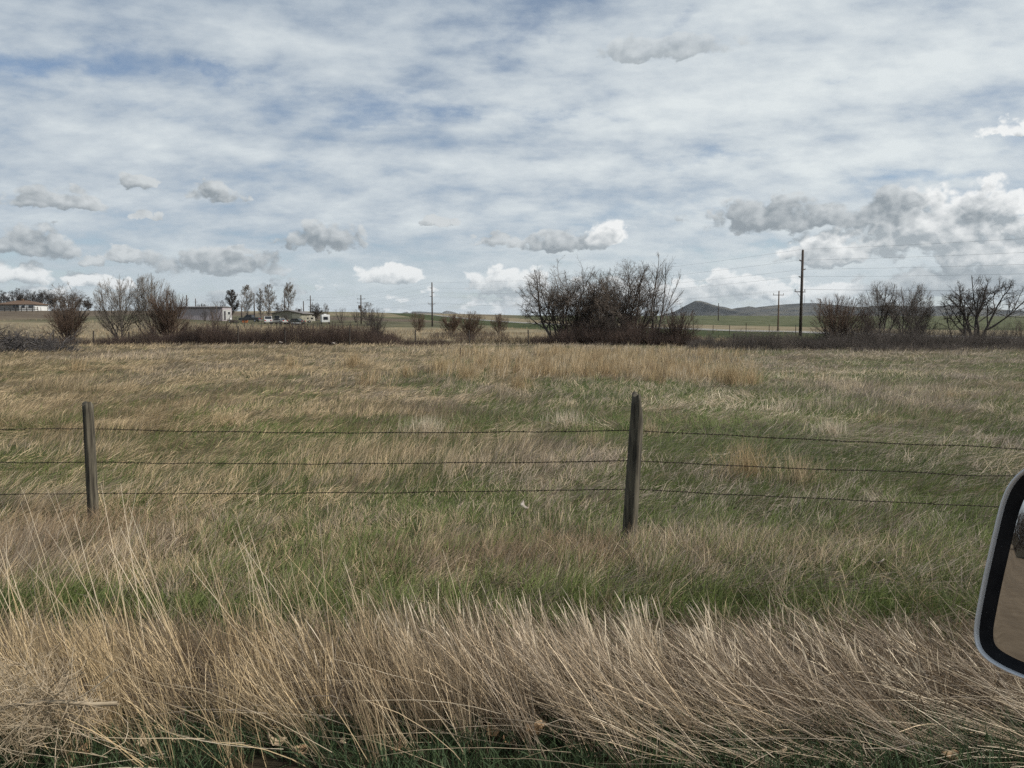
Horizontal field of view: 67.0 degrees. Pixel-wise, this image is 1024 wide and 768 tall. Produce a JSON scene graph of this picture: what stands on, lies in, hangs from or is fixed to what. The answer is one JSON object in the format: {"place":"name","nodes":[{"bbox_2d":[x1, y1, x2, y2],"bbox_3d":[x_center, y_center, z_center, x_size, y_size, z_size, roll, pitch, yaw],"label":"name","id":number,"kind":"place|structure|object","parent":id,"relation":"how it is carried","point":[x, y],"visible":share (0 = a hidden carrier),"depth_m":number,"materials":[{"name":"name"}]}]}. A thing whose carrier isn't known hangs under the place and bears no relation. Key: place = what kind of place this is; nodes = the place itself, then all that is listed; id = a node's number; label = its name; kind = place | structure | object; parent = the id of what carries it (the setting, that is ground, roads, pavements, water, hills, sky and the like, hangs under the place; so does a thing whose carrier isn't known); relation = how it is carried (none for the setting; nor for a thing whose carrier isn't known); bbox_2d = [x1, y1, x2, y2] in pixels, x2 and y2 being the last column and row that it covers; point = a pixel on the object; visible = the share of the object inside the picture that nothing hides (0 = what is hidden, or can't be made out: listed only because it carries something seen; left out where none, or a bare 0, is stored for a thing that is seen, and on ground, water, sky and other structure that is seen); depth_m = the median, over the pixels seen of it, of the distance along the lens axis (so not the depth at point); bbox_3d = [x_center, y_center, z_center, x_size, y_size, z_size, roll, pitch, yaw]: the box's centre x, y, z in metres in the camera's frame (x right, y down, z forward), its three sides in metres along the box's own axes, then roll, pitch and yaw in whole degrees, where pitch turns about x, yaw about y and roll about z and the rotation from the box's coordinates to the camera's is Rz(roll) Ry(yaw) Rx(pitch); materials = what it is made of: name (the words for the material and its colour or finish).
{"place":"outdoors","nodes":[
{"label":"outdoors","id":0,"kind":"place"},
{"bbox_2d":[404,311,457,313],"bbox_3d":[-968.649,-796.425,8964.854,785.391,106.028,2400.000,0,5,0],"label":"hills","id":1,"kind":"structure","parent":0,"point":[447,312],"depth_m":8869.09,"materials":[{"name":"grey"}]},
{"bbox_2d":[0,311,1023,767],"bbox_3d":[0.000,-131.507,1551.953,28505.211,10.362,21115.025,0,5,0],"label":"ground","id":2,"kind":"structure","parent":0,"point":[396,321],"depth_m":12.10,"materials":[{"name":"green plant"}]},
{"bbox_2d":[0,290,11,302],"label":"old tree","id":3,"kind":"object","parent":2,"relation":"on","point":[3,296],"visible":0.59,"depth_m":333.50,"materials":[{"name":"brown plant"}]},
{"bbox_2d":[5,287,25,301],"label":"old tree","id":4,"kind":"object","parent":2,"relation":"on","point":[19,297],"visible":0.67,"depth_m":332.43,"materials":[{"name":"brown plant"}]},
{"bbox_2d":[0,307,37,311],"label":"rail fence","id":5,"kind":"object","parent":2,"relation":"on","point":[15,309],"visible":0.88,"depth_m":260.60,"materials":[{"name":"brown wood"}]},
{"bbox_2d":[0,299,49,310],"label":"farmhouse","id":6,"kind":"object","parent":2,"relation":"on","point":[22,303],"visible":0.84,"depth_m":310.49,"materials":[{"name":"beige"}]},
{"bbox_2d":[23,290,41,301],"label":"old tree","id":7,"kind":"object","parent":2,"relation":"on","point":[28,297],"visible":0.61,"depth_m":331.85,"materials":[{"name":"brown plant"}]},
{"bbox_2d":[0,322,88,352],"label":"brush pile","id":8,"kind":"object","parent":2,"relation":"on","point":[15,344],"visible":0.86,"depth_m":44.69,"materials":[{"name":"plant"}]},
{"bbox_2d":[36,288,54,304],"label":"old tree","id":9,"kind":"object","parent":2,"relation":"on","point":[45,295],"visible":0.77,"depth_m":332.38,"materials":[{"name":"brown plant"}]},
{"bbox_2d":[49,293,66,310],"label":"old tree","id":10,"kind":"object","parent":2,"relation":"on","point":[50,301],"visible":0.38,"depth_m":332.59,"materials":[{"name":"brown plant"}]},
{"bbox_2d":[40,303,89,342],"bbox_3d":[-36.219,-4.931,62.834,3.906,3.315,3.232,0,5,0],"label":"bare shrub","id":11,"kind":"object","parent":2,"relation":"on","point":[64,328],"visible":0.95,"depth_m":62.56,"materials":[{"name":"brown plant"}]},
{"bbox_2d":[43,283,90,338],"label":"bare tree","id":12,"kind":"object","parent":2,"relation":"on","point":[68,299],"visible":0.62,"depth_m":63.48,"materials":[{"name":"brown plant"}]},
{"bbox_2d":[69,294,80,306],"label":"old tree","id":13,"kind":"object","parent":2,"relation":"on","point":[75,299],"visible":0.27,"depth_m":333.36,"materials":[{"name":"brown plant"}]},
{"bbox_2d":[0,597,166,767],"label":"tumbleweed","id":14,"kind":"object","parent":2,"relation":"on","point":[42,701],"visible":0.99,"depth_m":2.76,"materials":[{"name":"beige plant"}]},
{"bbox_2d":[79,742,88,752],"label":"fallen leaf","id":15,"kind":"object","parent":2,"relation":"on","point":[86,746],"visible":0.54,"depth_m":2.94,"materials":[{"name":"brown plant"}]},
{"bbox_2d":[82,297,92,310],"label":"old tree","id":16,"kind":"object","parent":2,"relation":"on","point":[87,300],"visible":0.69,"depth_m":333.03,"materials":[{"name":"brown plant"}]},
{"bbox_2d":[92,276,143,341],"bbox_3d":[-32.392,-6.122,63.725,4.109,5.931,3.454,0,5,0],"label":"bare tree","id":17,"kind":"object","parent":2,"relation":"on","point":[119,320],"visible":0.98,"depth_m":63.43,"materials":[{"name":"brown plant"}]},
{"bbox_2d":[129,274,172,334],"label":"bare tree","id":18,"kind":"object","parent":2,"relation":"on","point":[142,294],"visible":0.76,"depth_m":64.05,"materials":[{"name":"brown plant"}]},
{"bbox_2d":[144,289,191,340],"bbox_3d":[-27.430,-5.457,61.938,3.821,4.549,3.912,-2,5,-20],"label":"bare shrub","id":19,"kind":"object","parent":2,"relation":"on","point":[166,316],"visible":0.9,"depth_m":61.56,"materials":[{"name":"brown plant"}]},
{"bbox_2d":[200,310,209,320],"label":"bush","id":20,"kind":"object","parent":2,"relation":"on","point":[205,315],"visible":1,"depth_m":188.93,"materials":[{"name":"brown plant"}]},
{"bbox_2d":[177,306,232,320],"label":"long shed","id":21,"kind":"structure","parent":2,"relation":"on","point":[196,312],"depth_m":195.29,"materials":[{"name":"metal"}]},
{"bbox_2d":[205,298,234,335],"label":"bare shrub","id":22,"kind":"object","parent":2,"relation":"on","point":[212,318],"visible":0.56,"depth_m":61.52,"materials":[{"name":"plant"}]},
{"bbox_2d":[43,317,401,345],"bbox_3d":[-23.033,-4.156,59.640,29.533,2.462,9.383,0,5,0],"label":"brush thicket","id":23,"kind":"object","parent":2,"relation":"on","point":[209,336],"visible":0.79,"depth_m":56.78,"materials":[{"name":"brown plant"}]},
{"bbox_2d":[223,289,239,313],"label":"poplar","id":24,"kind":"object","parent":2,"relation":"on","point":[233,297],"visible":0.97,"depth_m":213.48,"materials":[{"name":"green plant"}]},
{"bbox_2d":[239,284,254,314],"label":"poplar","id":25,"kind":"object","parent":2,"relation":"on","point":[246,304],"visible":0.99,"depth_m":233.62,"materials":[{"name":"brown plant"}]},
{"bbox_2d":[238,315,261,321],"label":"parked pickup","id":26,"kind":"object","parent":2,"relation":"on","point":[251,317],"visible":0.85,"depth_m":194.44,"materials":[{"name":"paint"}]},
{"bbox_2d":[255,288,264,315],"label":"poplar","id":27,"kind":"object","parent":2,"relation":"on","point":[260,301],"visible":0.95,"depth_m":233.45,"materials":[{"name":"brown plant"}]},
{"bbox_2d":[8,326,528,344],"bbox_3d":[-18.965,-3.496,57.345,40.358,1.654,3.134,0,5,6],"label":"ditch fence","id":28,"kind":"object","parent":2,"relation":"on","point":[114,332],"visible":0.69,"depth_m":56.32,"materials":[{"name":"brown wood"}]},
{"bbox_2d":[264,316,272,323],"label":"parked suv","id":29,"kind":"object","parent":2,"relation":"on","point":[268,319],"visible":0.97,"depth_m":180.25,"materials":[{"name":"paint"}]},
{"bbox_2d":[261,284,276,315],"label":"poplar","id":30,"kind":"object","parent":2,"relation":"on","point":[269,295],"visible":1,"depth_m":230.59,"materials":[{"name":"brown plant"}]},
{"bbox_2d":[267,732,286,745],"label":"fallen leaf","id":31,"kind":"object","parent":2,"relation":"on","point":[276,743],"visible":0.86,"depth_m":3.00,"materials":[{"name":"beige plant"}]},
{"bbox_2d":[273,302,283,311],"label":"bare tree","id":32,"kind":"object","parent":2,"relation":"on","point":[277,307],"visible":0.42,"depth_m":236.41,"materials":[{"name":"brown plant"}]},
{"bbox_2d":[270,318,287,323],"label":"parked sedan","id":33,"kind":"object","parent":2,"relation":"on","point":[277,320],"visible":0.61,"depth_m":182.43,"materials":[{"name":"paint"}]},
{"bbox_2d":[280,282,295,309],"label":"poplar","id":34,"kind":"object","parent":2,"relation":"on","point":[287,294],"visible":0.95,"depth_m":233.40,"materials":[{"name":"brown plant"}]},
{"bbox_2d":[270,309,313,322],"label":"farmhouse","id":35,"kind":"object","parent":2,"relation":"on","point":[298,313],"visible":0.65,"depth_m":204.18,"materials":[{"name":"paint"}]},
{"bbox_2d":[292,314,300,317],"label":"garage door","id":36,"kind":"structure","parent":35,"relation":"in","point":[293,315],"depth_m":204.17,"materials":[{"name":"paint"}]},
{"bbox_2d":[286,318,304,323],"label":"parked sedan","id":37,"kind":"object","parent":2,"relation":"on","point":[295,319],"visible":0.62,"depth_m":182.65,"materials":[{"name":"paint"}]},
{"bbox_2d":[236,318,357,327],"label":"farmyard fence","id":38,"kind":"object","parent":2,"relation":"on","point":[292,324],"visible":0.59,"depth_m":141.55,"materials":[{"name":"brown wood"}]},
{"bbox_2d":[295,743,306,753],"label":"fallen leaf","id":39,"kind":"object","parent":2,"relation":"on","point":[303,747],"visible":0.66,"depth_m":2.95,"materials":[{"name":"brown plant"}]},
{"bbox_2d":[307,315,314,322],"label":"travel trailer","id":40,"kind":"object","parent":2,"relation":"on","point":[309,319],"visible":0.93,"depth_m":210.35,"materials":[{"name":"grey"}]},
{"bbox_2d":[310,302,323,320],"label":"bare tree","id":41,"kind":"object","parent":2,"relation":"on","point":[316,311],"visible":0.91,"depth_m":238.81,"materials":[{"name":"brown plant"}]},
{"bbox_2d":[320,314,329,323],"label":"camper","id":42,"kind":"object","parent":2,"relation":"on","point":[324,317],"visible":0.86,"depth_m":196.86,"materials":[{"name":"grey"}]},
{"bbox_2d":[322,303,329,314],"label":"bare tree","id":43,"kind":"object","parent":2,"relation":"on","point":[325,309],"visible":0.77,"depth_m":248.83,"materials":[{"name":"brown plant"}]},
{"bbox_2d":[333,309,350,322],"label":"bush","id":44,"kind":"object","parent":2,"relation":"on","point":[341,315],"visible":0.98,"depth_m":213.94,"materials":[{"name":"brown plant"}]},
{"bbox_2d":[351,311,362,322],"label":"bush","id":45,"kind":"object","parent":2,"relation":"on","point":[356,321],"visible":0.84,"depth_m":229.08,"materials":[{"name":"brown plant"}]},
{"bbox_2d":[358,295,364,323],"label":"utility pole","id":46,"kind":"object","parent":2,"relation":"on","point":[360,307],"visible":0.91,"depth_m":203.89,"materials":[{"name":"brown wood"}]},
{"bbox_2d":[358,302,379,324],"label":"bare tree","id":47,"kind":"object","parent":2,"relation":"on","point":[364,315],"visible":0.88,"depth_m":189.04,"materials":[{"name":"brown plant"}]},
{"bbox_2d":[364,308,387,333],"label":"bare shrub","id":48,"kind":"object","parent":2,"relation":"on","point":[378,322],"visible":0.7,"depth_m":65.67,"materials":[{"name":"brown plant"}]},
{"bbox_2d":[408,312,424,331],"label":"bare shrub","id":49,"kind":"object","parent":2,"relation":"on","point":[419,321],"visible":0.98,"depth_m":117.46,"materials":[{"name":"brown plant"}]},
{"bbox_2d":[430,282,433,326],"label":"power pole","id":50,"kind":"object","parent":2,"relation":"on","point":[431,296],"visible":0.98,"depth_m":179.00,"materials":[{"name":"brown wood"}]},
{"bbox_2d":[305,289,992,309],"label":"power cable","id":51,"kind":"object","parent":50,"relation":"attached to","point":[823,289],"visible":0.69,"depth_m":77.00,"materials":[{"name":"black metal"}]},
{"bbox_2d":[311,252,1023,300],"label":"power cable","id":52,"kind":"object","parent":50,"relation":"attached to","point":[700,272],"visible":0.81,"depth_m":99.41,"materials":[{"name":"black metal"}]},
{"bbox_2d":[328,239,1009,297],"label":"power cable","id":53,"kind":"object","parent":50,"relation":"attached to","point":[737,258],"visible":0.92,"depth_m":96.08,"materials":[{"name":"black metal"}]},
{"bbox_2d":[359,264,1020,302],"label":"power cable","id":54,"kind":"object","parent":50,"relation":"attached to","point":[732,277],"visible":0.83,"depth_m":97.39,"materials":[{"name":"black metal"}]},
{"bbox_2d":[438,313,462,332],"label":"bare shrub","id":55,"kind":"object","parent":2,"relation":"on","point":[453,324],"visible":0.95,"depth_m":103.41,"materials":[{"name":"brown plant"}]},
{"bbox_2d":[394,329,540,346],"bbox_3d":[-3.231,-4.480,70.427,12.540,1.428,35.544,0,5,0],"label":"brush thicket","id":56,"kind":"object","parent":2,"relation":"on","point":[419,342],"visible":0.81,"depth_m":62.29,"materials":[{"name":"brown plant"}]},
{"bbox_2d":[455,311,486,338],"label":"bare shrub","id":57,"kind":"object","parent":2,"relation":"on","point":[470,326],"visible":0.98,"depth_m":81.44,"materials":[{"name":"brown plant"}]},
{"bbox_2d":[486,723,499,736],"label":"fallen leaf","id":58,"kind":"object","parent":2,"relation":"on","point":[495,733],"visible":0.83,"depth_m":3.09,"materials":[{"name":"brown plant"}]},
{"bbox_2d":[490,313,508,332],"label":"bare shrub","id":59,"kind":"object","parent":2,"relation":"on","point":[499,323],"visible":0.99,"depth_m":109.46,"materials":[{"name":"brown plant"}]},
{"bbox_2d":[0,319,1023,610],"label":"dry field grass","id":60,"kind":"structure","parent":2,"relation":"on","point":[540,361],"depth_m":10.82,"materials":[{"name":"beige plant"}]},
{"bbox_2d":[0,482,1023,767],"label":"tall dry grass","id":61,"kind":"structure","parent":2,"relation":"on","point":[568,682],"depth_m":3.38,"materials":[{"name":"beige plant"}]},
{"bbox_2d":[136,732,151,746],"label":"fallen leaf","id":62,"kind":"object","parent":61,"relation":"on","point":[143,743],"visible":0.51,"depth_m":3.00,"materials":[{"name":"beige plant"}]},
{"bbox_2d":[389,738,401,750],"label":"fallen leaf","id":63,"kind":"object","parent":61,"relation":"on","point":[399,747],"visible":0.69,"depth_m":2.96,"materials":[{"name":"brown plant"}]},
{"bbox_2d":[525,720,545,735],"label":"fallen leaf","id":64,"kind":"object","parent":61,"relation":"on","point":[538,726],"visible":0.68,"depth_m":2.94,"materials":[{"name":"beige plant"}]},
{"bbox_2d":[974,740,985,746],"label":"fallen leaf","id":65,"kind":"object","parent":61,"relation":"on","point":[980,741],"visible":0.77,"depth_m":2.97,"materials":[{"name":"brown plant"}]},
{"bbox_2d":[0,391,1023,543],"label":"barbed wire fence","id":66,"kind":"object","parent":2,"relation":"on","point":[632,487],"visible":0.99,"depth_m":6.73,"materials":[{"name":"brown wood"}]},
{"bbox_2d":[515,267,587,337],"bbox_3d":[3.132,-6.060,60.017,6.135,6.484,5.455,0,5,0],"label":"crooked tree","id":67,"kind":"object","parent":2,"relation":"on","point":[552,310],"visible":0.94,"depth_m":59.65,"materials":[{"name":"brown plant"}]},
{"bbox_2d":[549,721,559,732],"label":"fallen leaf","id":68,"kind":"object","parent":2,"relation":"on","point":[557,723],"visible":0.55,"depth_m":3.14,"materials":[{"name":"brown plant"}]},
{"bbox_2d":[565,738,574,748],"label":"fallen leaf","id":69,"kind":"object","parent":2,"relation":"on","point":[566,744],"visible":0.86,"depth_m":2.98,"materials":[{"name":"brown plant"}]},
{"bbox_2d":[549,257,622,329],"bbox_3d":[5.715,-6.502,60.547,6.225,7.393,5.431,0,5,0],"label":"crooked tree","id":70,"kind":"object","parent":2,"relation":"on","point":[588,313],"visible":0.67,"depth_m":59.21,"materials":[{"name":"brown plant"}]},
{"bbox_2d":[580,314,632,343],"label":"bare shrub","id":71,"kind":"object","parent":2,"relation":"on","point":[609,325],"visible":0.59,"depth_m":58.40,"materials":[{"name":"brown plant"}]},
{"bbox_2d":[574,265,643,337],"bbox_3d":[7.406,-6.008,59.739,5.730,6.337,4.943,0,5,0],"label":"crooked tree","id":72,"kind":"object","parent":2,"relation":"on","point":[612,313],"visible":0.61,"depth_m":59.33,"materials":[{"name":"brown plant"}]},
{"bbox_2d":[527,308,700,345],"bbox_3d":[8.065,-4.388,58.997,13.842,3.041,6.317,0,5,0],"label":"brush thicket","id":73,"kind":"object","parent":2,"relation":"on","point":[634,335],"visible":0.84,"depth_m":57.73,"materials":[{"name":"brown plant"}]},
{"bbox_2d":[597,260,653,329],"bbox_3d":[8.911,-6.373,61.633,4.826,6.805,4.617,0,5,0],"label":"crooked tree","id":74,"kind":"object","parent":2,"relation":"on","point":[628,291],"visible":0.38,"depth_m":60.68,"materials":[{"name":"brown plant"}]},
{"bbox_2d":[603,258,660,328],"bbox_3d":[9.291,-6.401,60.607,4.791,6.998,3.992,0,5,0],"label":"crooked tree","id":75,"kind":"object","parent":2,"relation":"on","point":[638,290],"visible":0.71,"depth_m":60.14,"materials":[{"name":"brown plant"}]},
{"bbox_2d":[638,252,683,339],"bbox_3d":[11.377,-6.558,59.684,3.602,7.412,3.146,0,5,0],"label":"young poplar","id":76,"kind":"object","parent":2,"relation":"on","point":[652,310],"visible":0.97,"depth_m":59.45,"materials":[{"name":"brown plant"}]},
{"bbox_2d":[658,306,702,344],"bbox_3d":[12.465,-4.391,58.061,3.728,3.051,2.892,0,5,0],"label":"bare shrub","id":77,"kind":"object","parent":2,"relation":"on","point":[672,327],"visible":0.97,"depth_m":57.68,"materials":[{"name":"brown plant"}]},
{"bbox_2d":[773,291,783,330],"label":"utility pole","id":78,"kind":"object","parent":2,"relation":"on","point":[778,311],"visible":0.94,"depth_m":132.35,"materials":[{"name":"brown wood"}]},
{"bbox_2d":[773,747,786,755],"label":"fallen leaf","id":79,"kind":"object","parent":2,"relation":"on","point":[784,750],"visible":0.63,"depth_m":2.93,"materials":[{"name":"brown plant"}]},
{"bbox_2d":[794,250,804,335],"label":"power pole","id":80,"kind":"object","parent":2,"relation":"on","point":[801,291],"visible":0.98,"depth_m":91.35,"materials":[{"name":"brown wood"}]},
{"bbox_2d":[321,274,994,305],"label":"power cable","id":81,"kind":"object","parent":80,"relation":"attached to","point":[790,277],"visible":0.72,"depth_m":86.00,"materials":[{"name":"black metal"}]},
{"bbox_2d":[806,294,870,341],"bbox_3d":[23.353,-4.601,55.694,4.804,3.916,4.097,0,5,0],"label":"bare shrub","id":82,"kind":"object","parent":2,"relation":"on","point":[843,315],"visible":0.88,"depth_m":55.30,"materials":[{"name":"brown plant"}]},
{"bbox_2d":[686,313,1023,351],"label":"brush thicket","id":83,"kind":"object","parent":2,"relation":"on","point":[912,341],"visible":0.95,"depth_m":51.23,"materials":[{"name":"brown plant"}]},
{"bbox_2d":[693,323,1016,335],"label":"verge fence","id":84,"kind":"object","parent":2,"relation":"on","point":[795,329],"visible":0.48,"depth_m":101.95,"materials":[{"name":"wood"}]},
{"bbox_2d":[842,311,890,343],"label":"bare shrub","id":85,"kind":"object","parent":2,"relation":"on","point":[862,321],"visible":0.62,"depth_m":54.67,"materials":[{"name":"brown plant"}]},
{"bbox_2d":[855,282,905,338],"bbox_3d":[27.002,-5.160,56.764,3.572,4.904,3.098,0,5,0],"label":"bare tree","id":86,"kind":"object","parent":2,"relation":"on","point":[885,304],"visible":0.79,"depth_m":56.31,"materials":[{"name":"brown plant"}]},
{"bbox_2d":[890,282,936,334],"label":"bare tree","id":87,"kind":"object","parent":2,"relation":"on","point":[916,297],"visible":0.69,"depth_m":57.40,"materials":[{"name":"brown plant"}]},
{"bbox_2d":[893,304,940,337],"bbox_3d":[29.049,-4.310,55.846,2.914,3.130,2.756,0,5,0],"label":"bare shrub","id":88,"kind":"object","parent":2,"relation":"on","point":[914,318],"visible":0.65,"depth_m":55.55,"materials":[{"name":"brown plant"}]},
{"bbox_2d":[942,748,958,761],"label":"fallen leaf","id":89,"kind":"object","parent":2,"relation":"on","point":[949,752],"visible":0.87,"depth_m":2.91,"materials":[{"name":"brown plant"}]},
{"bbox_2d":[934,275,1023,338],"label":"bare tree","id":90,"kind":"object","parent":2,"relation":"on","point":[982,304],"visible":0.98,"depth_m":55.18,"materials":[{"name":"brown plant"}]},
{"bbox_2d":[1008,320,1023,337],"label":"bare shrub","id":91,"kind":"object","parent":2,"relation":"on","point":[1021,328],"visible":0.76,"depth_m":65.92,"materials":[{"name":"brown plant"}]},
{"bbox_2d":[0,0,1023,315],"label":"sky","id":92,"kind":"structure","parent":0,"point":[336,150],"materials":[{"name":"white"}]},
{"bbox_2d":[413,313,1017,337],"bbox_3d":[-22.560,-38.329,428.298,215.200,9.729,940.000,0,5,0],"label":"highway","id":93,"kind":"structure","parent":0,"point":[690,328],"depth_m":139.39,"materials":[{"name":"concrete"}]},
{"bbox_2d":[665,301,1023,315],"bbox_3d":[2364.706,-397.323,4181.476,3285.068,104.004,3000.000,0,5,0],"label":"hills","id":94,"kind":"structure","parent":0,"point":[700,308],"depth_m":3719.71,"materials":[{"name":"green plant"}]},
{"bbox_2d":[974,469,1023,678],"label":"wing mirror","id":95,"kind":"object","parent":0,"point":[999,630],"visible":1,"depth_m":0.81,"materials":[{"name":"silver metal"}]}
]}

